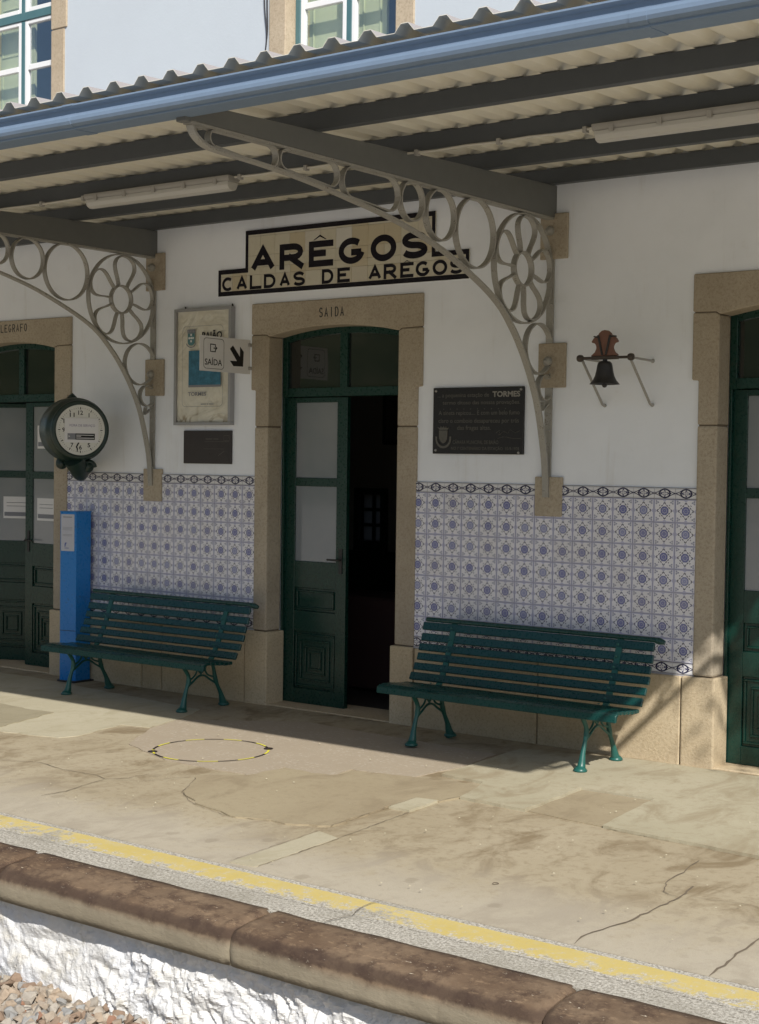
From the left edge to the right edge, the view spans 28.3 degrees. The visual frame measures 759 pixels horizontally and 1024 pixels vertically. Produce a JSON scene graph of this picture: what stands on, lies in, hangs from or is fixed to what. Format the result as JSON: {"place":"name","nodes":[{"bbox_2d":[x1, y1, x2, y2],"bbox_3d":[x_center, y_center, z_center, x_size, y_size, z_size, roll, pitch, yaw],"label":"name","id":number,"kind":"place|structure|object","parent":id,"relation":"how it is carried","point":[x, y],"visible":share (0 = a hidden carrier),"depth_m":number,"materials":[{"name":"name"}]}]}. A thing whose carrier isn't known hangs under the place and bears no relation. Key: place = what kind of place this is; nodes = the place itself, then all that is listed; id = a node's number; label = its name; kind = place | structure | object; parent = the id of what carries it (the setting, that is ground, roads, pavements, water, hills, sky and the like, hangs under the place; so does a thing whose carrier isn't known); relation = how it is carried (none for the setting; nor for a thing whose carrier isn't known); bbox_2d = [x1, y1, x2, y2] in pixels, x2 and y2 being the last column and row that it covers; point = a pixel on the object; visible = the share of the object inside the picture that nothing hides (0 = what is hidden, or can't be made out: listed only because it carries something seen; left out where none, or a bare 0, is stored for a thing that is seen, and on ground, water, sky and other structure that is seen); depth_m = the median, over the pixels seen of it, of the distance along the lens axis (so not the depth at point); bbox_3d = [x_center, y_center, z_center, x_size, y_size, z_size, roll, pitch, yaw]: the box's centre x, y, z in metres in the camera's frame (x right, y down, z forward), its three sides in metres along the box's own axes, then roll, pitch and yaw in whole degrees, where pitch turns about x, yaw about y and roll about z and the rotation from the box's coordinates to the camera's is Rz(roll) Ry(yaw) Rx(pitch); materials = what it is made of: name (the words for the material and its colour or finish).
{"place":"outdoors","nodes":[
{"label":"outdoors","id":0,"kind":"place"},
{"bbox_2d":[0,989,104,1023],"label":"track bed","id":1,"kind":"object","parent":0,"point":[68,1005],"depth_m":6.42,"materials":[{"name":"beige gravel"}]},
{"bbox_2d":[0,972,171,1023],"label":"track ballast","id":2,"kind":"structure","parent":1,"relation":"on","point":[16,994],"depth_m":6.31,"materials":[{"name":"beige gravel"}]},
{"bbox_2d":[0,901,429,1023],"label":"retaining wall","id":3,"kind":"structure","parent":1,"relation":"on","point":[153,983],"depth_m":6.18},
{"bbox_2d":[0,842,725,1023],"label":"platform coping","id":4,"kind":"object","parent":3,"relation":"on","point":[405,979],"visible":1,"depth_m":5.65,"materials":[{"name":"stone"}]},
{"bbox_2d":[0,667,758,987],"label":"platform floor","id":5,"kind":"structure","parent":0,"point":[334,797],"depth_m":7.72,"materials":[{"name":"concrete"}]},
{"bbox_2d":[57,511,93,682],"bbox_3d":[-2.430,0.673,12.067,0.200,1.362,0.215,2,3,37],"label":"ticket validator post","id":6,"kind":"object","parent":5,"relation":"on","point":[75,551],"visible":0.96,"depth_m":12.01,"materials":[{"name":"blue metal"}]},
{"bbox_2d":[41,589,258,712],"bbox_3d":[-1.723,1.018,11.163,1.744,0.770,0.536,2,3,37],"label":"park bench","id":7,"kind":"object","parent":5,"relation":"on","point":[185,664],"visible":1,"depth_m":11.19,"materials":[{"name":"green metal"}]},
{"bbox_2d":[148,739,272,760],"bbox_3d":[-1.036,1.460,9.268,0.720,0.002,0.719,2,3,37],"label":"floor ring marking","id":8,"kind":"object","parent":5,"relation":"on","point":[154,751],"visible":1,"depth_m":9.25,"materials":[{"name":"paint"}]},
{"bbox_2d":[0,0,758,775],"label":"station building","id":9,"kind":"structure","parent":5,"relation":"on","point":[306,510],"depth_m":10.24,"materials":[{"name":"paint"}]},
{"bbox_2d":[0,404,25,659],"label":"door leaf","id":10,"kind":"structure","parent":9,"relation":"in","point":[12,416],"depth_m":13.18,"materials":[{"name":"green paint"}]},
{"bbox_2d":[0,0,50,103],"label":"window frame","id":11,"kind":"structure","parent":9,"relation":"in","point":[24,16],"depth_m":12.68,"materials":[{"name":"green paint"}]},
{"bbox_2d":[24,402,54,667],"bbox_3d":[-2.809,0.196,12.719,0.561,2.240,0.093,2,3,37],"label":"door leaf","id":12,"kind":"structure","parent":9,"relation":"in","point":[39,520],"depth_m":12.81,"materials":[{"name":"green paint"}]},
{"bbox_2d":[39,393,108,480],"bbox_3d":[-2.418,-0.587,11.807,0.535,0.684,0.612,0,2,-29],"label":"wall clock","id":13,"kind":"object","parent":9,"relation":"attached to","point":[74,431],"depth_m":11.55,"materials":[{"name":"metal"}]},
{"bbox_2d":[0,211,156,485],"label":"canopy bracket","id":14,"kind":"object","parent":9,"relation":"attached to","point":[128,243],"visible":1,"depth_m":11.23,"materials":[{"name":"grey metal"}]},
{"bbox_2d":[173,304,234,424],"bbox_3d":[-1.320,-1.103,11.329,0.581,0.899,0.052,2,3,37],"label":"framed poster","id":15,"kind":"object","parent":9,"relation":"attached to","point":[201,397],"visible":0.81,"depth_m":11.35,"materials":[{"name":"paper"}]},
{"bbox_2d":[184,431,232,463],"bbox_3d":[-1.293,-0.488,11.347,0.490,0.249,0.017,2,3,37],"label":"map plaque","id":16,"kind":"object","parent":9,"relation":"attached to","point":[207,447],"visible":1,"depth_m":11.33,"materials":[{"name":"brown metal"}]},
{"bbox_2d":[199,335,251,373],"bbox_3d":[-1.097,-1.130,10.848,0.019,0.250,0.552,2,3,37],"label":"exit sign","id":17,"kind":"object","parent":9,"relation":"attached to","point":[224,354],"visible":1,"depth_m":10.84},
{"bbox_2d":[264,0,266,48],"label":"wall cable","id":18,"kind":"object","parent":9,"relation":"attached to","point":[265,22],"depth_m":10.91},
{"bbox_2d":[265,0,267,50],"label":"wall cable","id":19,"kind":"object","parent":9,"relation":"attached to","point":[267,23],"depth_m":10.90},
{"bbox_2d":[284,397,350,708],"bbox_3d":[-0.474,0.288,10.966,0.569,2.240,0.093,2,3,37],"label":"door leaf","id":20,"kind":"structure","parent":9,"relation":"in","point":[318,428],"depth_m":10.97,"materials":[{"name":"green paint"}]},
{"bbox_2d":[295,0,351,43],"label":"window frame","id":21,"kind":"structure","parent":9,"relation":"in","point":[298,2],"depth_m":10.86,"materials":[{"name":"green paint"}]},
{"bbox_2d":[218,211,469,296],"bbox_3d":[-0.302,-1.803,10.571,2.237,0.466,0.014,2,3,37],"label":"station name sign","id":22,"kind":"object","parent":9,"relation":"attached to","point":[334,254],"visible":0.9,"depth_m":10.56,"materials":[{"name":"beige tile"}]},
{"bbox_2d":[176,111,556,496],"bbox_3d":[0.087,-1.032,8.230,0.060,1.985,3.346,2,3,37],"label":"canopy bracket","id":23,"kind":"object","parent":9,"relation":"attached to","point":[529,200],"visible":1,"depth_m":8.60,"materials":[{"name":"grey metal"}]},
{"bbox_2d":[353,488,387,551],"bbox_3d":[-0.043,0.072,14.997,0.390,0.620,0.200,2,3,37],"label":"back window frame","id":24,"kind":"structure","parent":9,"relation":"in","point":[375,524],"depth_m":14.97,"materials":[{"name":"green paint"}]},
{"bbox_2d":[347,589,394,689],"bbox_3d":[0.019,1.011,11.942,0.850,0.720,0.550,2,3,37],"label":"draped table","id":25,"kind":"object","parent":9,"relation":"in","point":[371,627],"visible":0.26,"depth_m":11.68,"materials":[{"name":"fabric"}]},
{"bbox_2d":[0,0,758,247],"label":"platform canopy","id":26,"kind":"object","parent":9,"relation":"attached to","point":[522,68],"visible":0.81,"depth_m":7.28,"materials":[{"name":"metal"}]},
{"bbox_2d":[84,175,239,208],"bbox_3d":[-1.373,-1.984,9.376,1.260,0.086,0.115,2,3,37],"label":"tube lamp","id":27,"kind":"object","parent":26,"relation":"attached to","point":[187,188],"visible":0.98,"depth_m":9.30,"materials":[{"name":"grey plastic"}]},
{"bbox_2d":[0,126,591,209],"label":"lamp cable","id":28,"kind":"object","parent":26,"relation":"attached to","point":[499,141],"visible":0.88,"depth_m":8.14,"materials":[{"name":"plastic"}]},
{"bbox_2d":[591,101,758,142],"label":"tube lamp","id":29,"kind":"object","parent":26,"relation":"attached to","point":[688,121],"visible":1,"depth_m":7.23,"materials":[{"name":"grey plastic"}]},
{"bbox_2d":[433,386,524,454],"bbox_3d":[0.642,-0.599,9.882,0.705,0.438,0.032,2,3,37],"label":"memorial plaque","id":30,"kind":"object","parent":9,"relation":"attached to","point":[478,420],"visible":1,"depth_m":9.87,"materials":[{"name":"brown metal"}]},
{"bbox_2d":[576,330,654,406],"bbox_3d":[1.410,-0.862,9.078,0.376,0.449,0.392,2,3,37],"label":"station bell","id":31,"kind":"object","parent":9,"relation":"hanging from","point":[604,341],"visible":1,"depth_m":8.97,"materials":[{"name":"metal"}]},
{"bbox_2d":[726,389,758,766],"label":"door leaf","id":32,"kind":"structure","parent":9,"relation":"in","point":[742,748],"depth_m":8.99,"materials":[{"name":"green paint"}]},
{"bbox_2d":[0,812,758,1023],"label":"platform edge strip","id":33,"kind":"object","parent":5,"relation":"on","point":[578,980],"depth_m":5.75,"materials":[{"name":"grey concrete"}]},
{"bbox_2d":[0,814,758,1013],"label":"yellow safety line","id":34,"kind":"object","parent":33,"relation":"on","point":[684,984],"depth_m":5.92,"materials":[{"name":"paint"}]},
{"bbox_2d":[376,617,665,772],"bbox_3d":[0.837,1.108,9.245,1.744,0.770,0.536,2,3,37],"label":"park bench","id":35,"kind":"object","parent":5,"relation":"on","point":[606,712],"visible":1,"depth_m":9.27,"materials":[{"name":"green paint"}]},
{"bbox_2d":[9,724,750,939],"bbox_3d":[0.030,1.519,7.751,5.522,0.005,2.442,2,3,37],"label":"floor grit","id":36,"kind":"object","parent":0,"point":[425,829],"visible":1,"depth_m":7.54,"materials":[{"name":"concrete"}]}
]}

